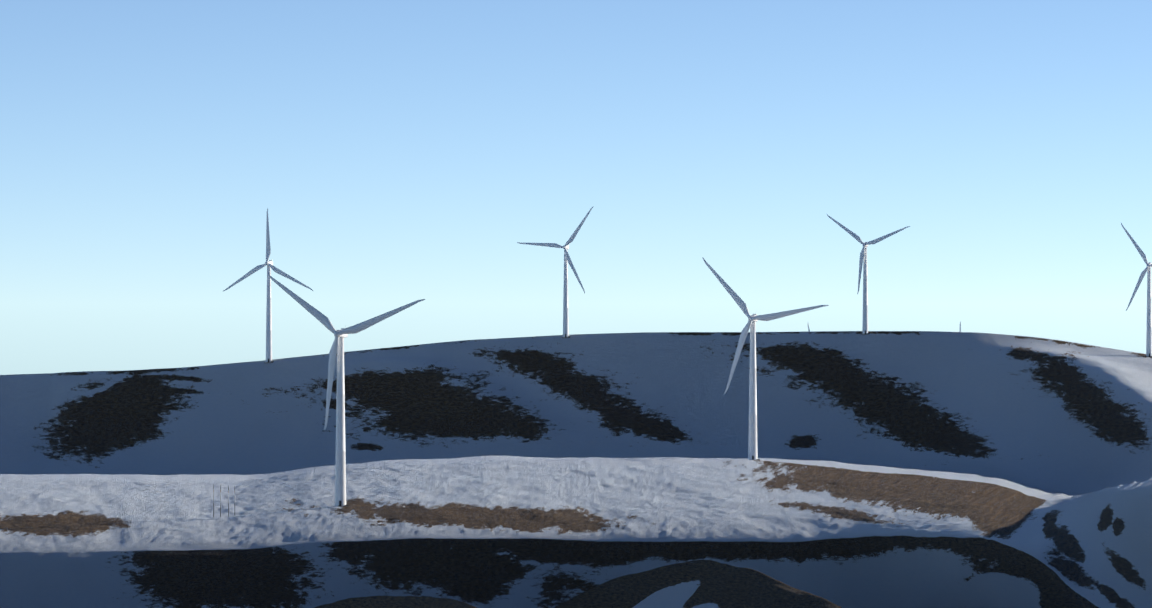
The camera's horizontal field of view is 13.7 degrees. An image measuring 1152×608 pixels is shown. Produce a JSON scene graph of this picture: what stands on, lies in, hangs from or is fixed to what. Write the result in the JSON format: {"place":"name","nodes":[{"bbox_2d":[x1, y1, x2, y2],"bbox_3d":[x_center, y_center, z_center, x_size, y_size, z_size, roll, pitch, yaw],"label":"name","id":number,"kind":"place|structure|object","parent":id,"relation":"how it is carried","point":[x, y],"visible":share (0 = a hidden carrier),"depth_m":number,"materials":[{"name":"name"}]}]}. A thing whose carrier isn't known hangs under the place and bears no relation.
{"place":"outdoors","nodes":[
{"label":"outdoors","id":0,"kind":"place"},
{"bbox_2d":[213,484,213,516],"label":"snow pole","id":1,"kind":"object","parent":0,"point":[213,500],"visible":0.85,"depth_m":2142.51,"materials":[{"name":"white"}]},
{"bbox_2d":[0,331,1151,607],"bbox_3d":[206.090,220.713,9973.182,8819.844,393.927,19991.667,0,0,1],"label":"ground","id":2,"kind":"structure","parent":0,"point":[914,469],"depth_m":2532.01,"materials":[{"name":"white snow"}]},
{"bbox_2d":[220,485,220,516],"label":"snow pole","id":3,"kind":"object","parent":2,"relation":"on","point":[220,500],"visible":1,"depth_m":2142.41,"materials":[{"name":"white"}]},
{"bbox_2d":[228,485,228,516],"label":"snow pole","id":4,"kind":"object","parent":2,"relation":"on","point":[228,500],"visible":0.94,"depth_m":2142.32,"materials":[{"name":"white"}]},
{"bbox_2d":[223,208,312,362],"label":"turbine","id":5,"kind":"object","parent":2,"relation":"on","point":[269,264],"visible":1,"depth_m":4356.51,"materials":[{"name":"paint"}]},
{"bbox_2d":[267,273,424,506],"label":"turbine","id":6,"kind":"object","parent":2,"relation":"on","point":[337,349],"visible":0.96,"depth_m":2142.78,"materials":[{"name":"paint"}]},
{"bbox_2d":[517,206,593,337],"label":"turbine","id":7,"kind":"object","parent":2,"relation":"on","point":[567,259],"visible":1,"depth_m":4284.06,"materials":[{"name":"paint"}]},
{"bbox_2d":[702,257,828,459],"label":"turbine","id":8,"kind":"object","parent":2,"relation":"on","point":[753,319],"visible":0.92,"depth_m":2775.02,"materials":[{"name":"paint"}]},
{"bbox_2d":[827,215,909,334],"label":"turbine","id":9,"kind":"object","parent":2,"relation":"on","point":[863,258],"visible":1,"depth_m":4209.98,"materials":[{"name":"paint"}]},
{"bbox_2d":[1121,223,1151,356],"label":"turbine","id":10,"kind":"object","parent":2,"relation":"on","point":[1147,269],"visible":1,"depth_m":4129.39,"materials":[{"name":"paint"}]},
{"bbox_2d":[0,0,1151,374],"label":"sky","id":11,"kind":"structure","parent":0,"point":[398,153],"materials":[{"name":"blue"}]}
]}

